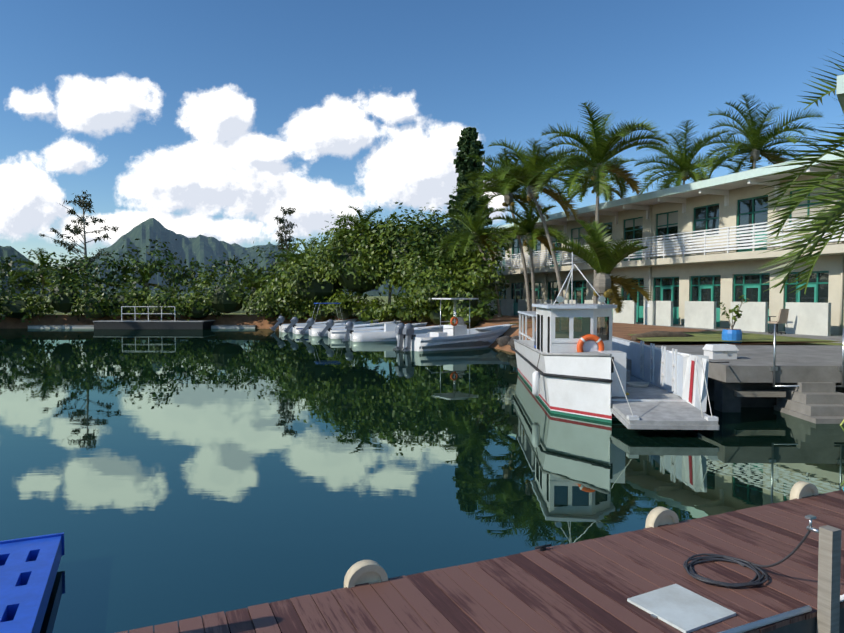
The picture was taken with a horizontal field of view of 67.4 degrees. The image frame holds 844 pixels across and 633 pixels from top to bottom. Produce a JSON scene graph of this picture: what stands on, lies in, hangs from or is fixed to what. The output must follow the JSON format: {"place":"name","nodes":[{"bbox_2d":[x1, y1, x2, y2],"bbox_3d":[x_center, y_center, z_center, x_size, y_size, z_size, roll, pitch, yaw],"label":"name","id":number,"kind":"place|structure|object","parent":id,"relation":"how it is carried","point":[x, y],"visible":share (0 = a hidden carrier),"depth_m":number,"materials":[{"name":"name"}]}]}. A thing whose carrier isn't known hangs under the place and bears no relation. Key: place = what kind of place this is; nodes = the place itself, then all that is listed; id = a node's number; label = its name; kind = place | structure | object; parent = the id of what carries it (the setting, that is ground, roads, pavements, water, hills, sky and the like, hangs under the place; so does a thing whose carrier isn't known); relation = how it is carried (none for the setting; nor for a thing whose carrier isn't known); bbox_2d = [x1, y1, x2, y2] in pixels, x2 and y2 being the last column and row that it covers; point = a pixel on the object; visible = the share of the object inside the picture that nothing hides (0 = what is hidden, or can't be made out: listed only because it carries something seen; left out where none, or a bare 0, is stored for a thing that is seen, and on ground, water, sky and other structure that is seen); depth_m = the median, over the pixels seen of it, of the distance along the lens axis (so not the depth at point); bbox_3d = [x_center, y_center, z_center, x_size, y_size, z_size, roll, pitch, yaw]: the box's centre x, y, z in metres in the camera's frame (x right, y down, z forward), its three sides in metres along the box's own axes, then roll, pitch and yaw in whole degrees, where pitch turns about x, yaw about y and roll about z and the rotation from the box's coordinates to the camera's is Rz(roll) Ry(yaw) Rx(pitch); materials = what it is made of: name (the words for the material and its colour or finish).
{"place":"outdoors","nodes":[
{"label":"outdoors","id":0,"kind":"place"},
{"bbox_2d":[0,246,406,295],"bbox_3d":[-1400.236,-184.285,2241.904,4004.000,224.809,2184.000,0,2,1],"label":"mountain spur","id":1,"kind":"structure","parent":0,"point":[6,251],"depth_m":1656.85,"materials":[{"name":"green plant"}]},
{"bbox_2d":[73,218,405,291],"bbox_3d":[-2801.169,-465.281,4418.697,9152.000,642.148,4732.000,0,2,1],"label":"mountain range","id":2,"kind":"structure","parent":0,"point":[199,248],"depth_m":3177.51,"materials":[{"name":"green plant"}]},
{"bbox_2d":[0,296,841,353],"bbox_3d":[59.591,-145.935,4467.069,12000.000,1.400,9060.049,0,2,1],"label":"shore ground","id":3,"kind":"structure","parent":0,"point":[240,317],"depth_m":49.75,"materials":[{"name":"grey concrete"}]},
{"bbox_2d":[8,248,70,296],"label":"palm tree","id":4,"kind":"object","parent":3,"relation":"on","point":[42,263],"visible":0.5,"depth_m":55.61,"materials":[{"name":"green plant"}]},
{"bbox_2d":[38,190,118,292],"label":"ironwood tree","id":5,"kind":"object","parent":3,"relation":"on","point":[82,204],"visible":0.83,"depth_m":60.03,"materials":[{"name":"green plant"}]},
{"bbox_2d":[112,259,169,311],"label":"palm tree","id":6,"kind":"object","parent":3,"relation":"on","point":[142,274],"visible":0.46,"depth_m":57.55,"materials":[{"name":"green plant"}]},
{"bbox_2d":[0,238,315,296],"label":"trees","id":7,"kind":"object","parent":3,"relation":"on","point":[80,263],"visible":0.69,"depth_m":56.34,"materials":[{"name":"green plant"}]},
{"bbox_2d":[0,262,323,322],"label":"mangrove hedge","id":8,"kind":"object","parent":3,"relation":"on","point":[66,297],"visible":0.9,"depth_m":48.87,"materials":[{"name":"green plant"}]},
{"bbox_2d":[232,264,270,312],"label":"palm tree","id":9,"kind":"object","parent":3,"relation":"on","point":[255,286],"visible":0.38,"depth_m":55.59,"materials":[{"name":"green plant"}]},
{"bbox_2d":[273,205,300,267],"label":"ironwood tree","id":10,"kind":"object","parent":3,"relation":"on","point":[282,241],"visible":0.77,"depth_m":59.73,"materials":[{"name":"green plant"}]},
{"bbox_2d":[274,249,305,276],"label":"palm tree","id":11,"kind":"object","parent":3,"relation":"on","point":[284,255],"visible":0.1,"depth_m":54.51,"materials":[{"name":"green plant"}]},
{"bbox_2d":[279,238,318,272],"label":"palm tree","id":12,"kind":"object","parent":3,"relation":"on","point":[300,251],"visible":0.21,"depth_m":53.56,"materials":[{"name":"green plant"}]},
{"bbox_2d":[330,205,388,302],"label":"palm tree","id":13,"kind":"object","parent":3,"relation":"on","point":[365,222],"visible":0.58,"depth_m":46.11,"materials":[{"name":"green plant"}]},
{"bbox_2d":[248,202,510,327],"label":"trees","id":14,"kind":"object","parent":3,"relation":"on","point":[414,267],"visible":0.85,"depth_m":44.44,"materials":[{"name":"green plant"}]},
{"bbox_2d":[370,220,407,303],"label":"palm tree","id":15,"kind":"object","parent":3,"relation":"on","point":[389,296],"visible":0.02,"depth_m":47.79,"materials":[{"name":"green plant"}]},
{"bbox_2d":[445,127,492,279],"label":"tree","id":16,"kind":"object","parent":3,"relation":"on","point":[467,143],"visible":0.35,"depth_m":60.74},
{"bbox_2d":[432,202,515,317],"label":"palm tree","id":17,"kind":"object","parent":3,"relation":"on","point":[472,237],"visible":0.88,"depth_m":41.50,"materials":[{"name":"green plant"}]},
{"bbox_2d":[451,147,563,318],"bbox_3d":[5.213,-4.836,38.712,5.884,10.409,6.644,-1,2,-21],"label":"palm tree","id":18,"kind":"object","parent":3,"relation":"on","point":[511,196],"visible":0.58,"depth_m":38.60,"materials":[{"name":"green plant"}]},
{"bbox_2d":[496,334,521,349],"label":"shore rocks","id":19,"kind":"object","parent":3,"relation":"on","point":[502,340],"visible":0.08,"depth_m":30.01,"materials":[{"name":"stone"}]},
{"bbox_2d":[468,138,586,303],"bbox_3d":[6.013,-4.772,34.669,6.862,10.552,7.134,0,2,1],"label":"palm tree","id":20,"kind":"object","parent":3,"relation":"on","point":[512,174],"visible":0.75,"depth_m":34.09,"materials":[{"name":"green plant"}]},
{"bbox_2d":[523,100,670,303],"bbox_3d":[8.417,-5.070,31.532,6.879,11.345,6.848,0,2,1],"label":"palm tree","id":21,"kind":"object","parent":3,"relation":"on","point":[598,147],"visible":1,"depth_m":30.98,"materials":[{"name":"green plant"}]},
{"bbox_2d":[561,154,637,203],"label":"palm tree","id":22,"kind":"object","parent":3,"relation":"on","point":[608,195],"visible":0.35,"depth_m":48.44,"materials":[{"name":"green plant"}]},
{"bbox_2d":[551,220,650,312],"bbox_3d":[6.340,-1.292,22.209,3.350,4.411,3.556,-2,3,-42],"label":"palm tree","id":23,"kind":"object","parent":3,"relation":"on","point":[600,258],"visible":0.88,"depth_m":22.02,"materials":[{"name":"green plant"}]},
{"bbox_2d":[397,315,836,344],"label":"lawn","id":24,"kind":"structure","parent":3,"relation":"on","point":[626,331],"depth_m":21.95,"materials":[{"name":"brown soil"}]},
{"bbox_2d":[490,199,568,319],"bbox_3d":[6.181,-3.215,37.412,4.184,7.250,4.918,0,2,-11],"label":"palm tree","id":25,"kind":"object","parent":24,"relation":"on","point":[531,234],"visible":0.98,"depth_m":36.99,"materials":[{"name":"green plant"}]},
{"bbox_2d":[631,331,692,340],"bbox_3d":[8.162,0.659,21.333,2.305,0.362,0.481,0,2,-5],"label":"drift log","id":26,"kind":"object","parent":24,"relation":"on","point":[657,334],"visible":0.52,"depth_m":21.21,"materials":[{"name":"brown wood"}]},
{"bbox_2d":[474,149,843,342],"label":"lab building","id":27,"kind":"structure","parent":3,"relation":"on","point":[695,262],"depth_m":30.71,"materials":[{"name":"beige paint"}]},
{"bbox_2d":[768,309,788,333],"bbox_3d":[14.021,0.193,24.978,0.630,1.000,0.671,-1,2,-19],"label":"office chair","id":28,"kind":"object","parent":27,"relation":"on","point":[783,317],"visible":1,"depth_m":24.75,"materials":[{"name":"beige plastic"}]},
{"bbox_2d":[632,120,745,194],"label":"palm tree","id":29,"kind":"object","parent":3,"relation":"on","point":[681,166],"visible":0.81,"depth_m":44.68,"materials":[{"name":"green plant"}]},
{"bbox_2d":[718,295,748,344],"bbox_3d":[9.632,0.116,19.619,0.827,1.568,0.655,-1,2,-17],"label":"barrel planter","id":30,"kind":"object","parent":3,"relation":"on","point":[731,335],"visible":0.79,"depth_m":19.49,"materials":[{"name":"blue plastic"}]},
{"bbox_2d":[652,345,843,423],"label":"concrete pier","id":31,"kind":"structure","parent":3,"relation":"on","point":[745,379],"depth_m":13.77,"materials":[{"name":"grey concrete"}]},
{"bbox_2d":[703,344,738,358],"bbox_3d":[7.122,0.835,15.113,0.660,0.330,0.465,0,2,-5],"label":"dock box","id":32,"kind":"object","parent":31,"relation":"on","point":[720,351],"visible":0.98,"depth_m":14.93,"materials":[{"name":"white paint"}]},
{"bbox_2d":[770,324,843,386],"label":"metal railing","id":33,"kind":"object","parent":31,"relation":"on","point":[773,368],"visible":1,"depth_m":13.45,"materials":[{"name":"metal"}]},
{"bbox_2d":[694,94,824,179],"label":"palm tree","id":34,"kind":"object","parent":3,"relation":"on","point":[756,138],"visible":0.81,"depth_m":41.61,"materials":[{"name":"green plant"}]},
{"bbox_2d":[752,43,843,294],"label":"palm tree","id":35,"kind":"object","parent":3,"relation":"on","point":[820,220],"visible":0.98,"depth_m":9.55,"materials":[{"name":"green plant"}]},
{"bbox_2d":[836,74,843,113],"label":"roof eave","id":36,"kind":"object","parent":3,"relation":"on","point":[840,88],"visible":1,"depth_m":8.96,"materials":[{"name":"white paint"}]},
{"bbox_2d":[0,328,843,632],"bbox_3d":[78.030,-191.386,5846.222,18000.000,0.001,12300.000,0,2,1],"label":"lagoon water","id":37,"kind":"structure","parent":0,"point":[158,476],"depth_m":9.50,"materials":[{"name":"teal liquid"}]},
{"bbox_2d":[0,532,64,632],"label":"blue plastic float","id":38,"kind":"object","parent":37,"relation":"on","point":[29,566],"visible":1,"depth_m":5.16,"materials":[{"name":"plastic"}]},
{"bbox_2d":[27,325,93,328],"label":"float","id":39,"kind":"object","parent":37,"relation":"on","point":[60,326],"visible":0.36,"depth_m":48.90,"materials":[{"name":"beige paint"}]},
{"bbox_2d":[93,306,216,328],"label":"dock","id":40,"kind":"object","parent":37,"relation":"on","point":[152,324],"depth_m":47.93,"materials":[{"name":"grey"}]},
{"bbox_2d":[211,325,255,328],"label":"float","id":41,"kind":"object","parent":37,"relation":"on","point":[233,326],"visible":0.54,"depth_m":48.82,"materials":[{"name":"beige paint"}]},
{"bbox_2d":[269,316,356,331],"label":"motorboat","id":42,"kind":"object","parent":37,"relation":"on","point":[280,319],"visible":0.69,"depth_m":44.46,"materials":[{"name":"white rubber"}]},
{"bbox_2d":[283,303,378,333],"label":"motorboat","id":43,"kind":"object","parent":37,"relation":"on","point":[293,325],"visible":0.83,"depth_m":42.35,"materials":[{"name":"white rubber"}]},
{"bbox_2d":[298,318,400,335],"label":"motorboat","id":44,"kind":"object","parent":37,"relation":"on","point":[310,322],"visible":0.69,"depth_m":40.10,"materials":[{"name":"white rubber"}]},
{"bbox_2d":[317,319,426,338],"bbox_3d":[-2.994,0.783,38.587,6.874,1.278,2.035,-1,2,-15],"label":"motorboat","id":45,"kind":"object","parent":37,"relation":"on","point":[336,333],"visible":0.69,"depth_m":37.74,"materials":[{"name":"white plastic"}]},
{"bbox_2d":[341,319,450,341],"bbox_3d":[-1.412,0.827,36.175,6.454,1.350,1.980,0,2,-13],"label":"motorboat","id":46,"kind":"object","parent":37,"relation":"on","point":[387,333],"visible":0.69,"depth_m":35.40,"materials":[{"name":"white plastic"}]},
{"bbox_2d":[393,298,515,350],"bbox_3d":[1.927,0.380,31.259,7.344,2.583,2.415,-1,2,-34],"label":"console boat","id":47,"kind":"object","parent":37,"relation":"on","point":[457,334],"visible":0.81,"depth_m":30.17,"materials":[{"name":"white plastic"}]},
{"bbox_2d":[513,252,728,429],"bbox_3d":[4.688,0.508,16.074,4.375,4.020,9.714,0,2,1],"label":"boat","id":48,"kind":"object","parent":37,"relation":"on","point":[576,360],"visible":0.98,"depth_m":13.49,"materials":[{"name":"white metal"}]},
{"bbox_2d":[626,370,648,386],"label":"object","id":49,"kind":"object","parent":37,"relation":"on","point":[636,384],"visible":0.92,"depth_m":14.82,"materials":[{"name":"grey metal"}]},
{"bbox_2d":[0,0,843,267],"label":"sky","id":50,"kind":"structure","parent":0,"point":[209,118],"materials":[{"name":"blue"}]},
{"bbox_2d":[117,490,843,632],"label":"floating dock","id":51,"kind":"object","parent":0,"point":[590,586],"visible":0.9,"depth_m":4.53,"materials":[{"name":"wood"}]},
{"bbox_2d":[344,560,387,587],"bbox_3d":[-0.411,1.926,4.651,0.310,0.243,0.100,-1,2,-24],"label":"dock bumper","id":52,"kind":"object","parent":51,"relation":"on","point":[366,571],"visible":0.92,"depth_m":4.62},
{"bbox_2d":[534,544,551,550],"bbox_3d":[0.999,1.909,5.221,0.160,0.040,0.030,-1,2,-24],"label":"dock cleat","id":53,"kind":"object","parent":51,"relation":"on","point":[542,547],"visible":1,"depth_m":5.21,"materials":[{"name":"black metal"}]},
{"bbox_2d":[645,507,678,527],"bbox_3d":[2.215,1.887,5.834,0.310,0.243,0.100,-1,2,-24],"label":"dock bumper","id":54,"kind":"object","parent":51,"relation":"on","point":[657,516],"visible":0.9,"depth_m":5.80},
{"bbox_2d":[627,584,735,632],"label":"deck hatch","id":55,"kind":"object","parent":51,"relation":"on","point":[681,608],"visible":1,"depth_m":4.21,"materials":[{"name":"metal"}]},
{"bbox_2d":[683,530,810,586],"bbox_3d":[2.393,1.683,4.712,0.821,0.524,0.575,1,2,28],"label":"garden hose","id":56,"kind":"object","parent":51,"relation":"on","point":[695,559],"visible":1,"depth_m":4.75,"materials":[{"name":"black rubber"}]},
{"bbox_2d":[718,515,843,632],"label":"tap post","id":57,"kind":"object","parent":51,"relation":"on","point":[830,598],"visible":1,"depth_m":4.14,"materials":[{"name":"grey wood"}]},
{"bbox_2d":[790,481,817,499],"bbox_3d":[4.011,1.860,6.643,0.310,0.243,0.100,-1,2,-24],"label":"dock bumper","id":58,"kind":"object","parent":51,"relation":"on","point":[800,489],"visible":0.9,"depth_m":6.61,"materials":[{"name":"beige rubber"}]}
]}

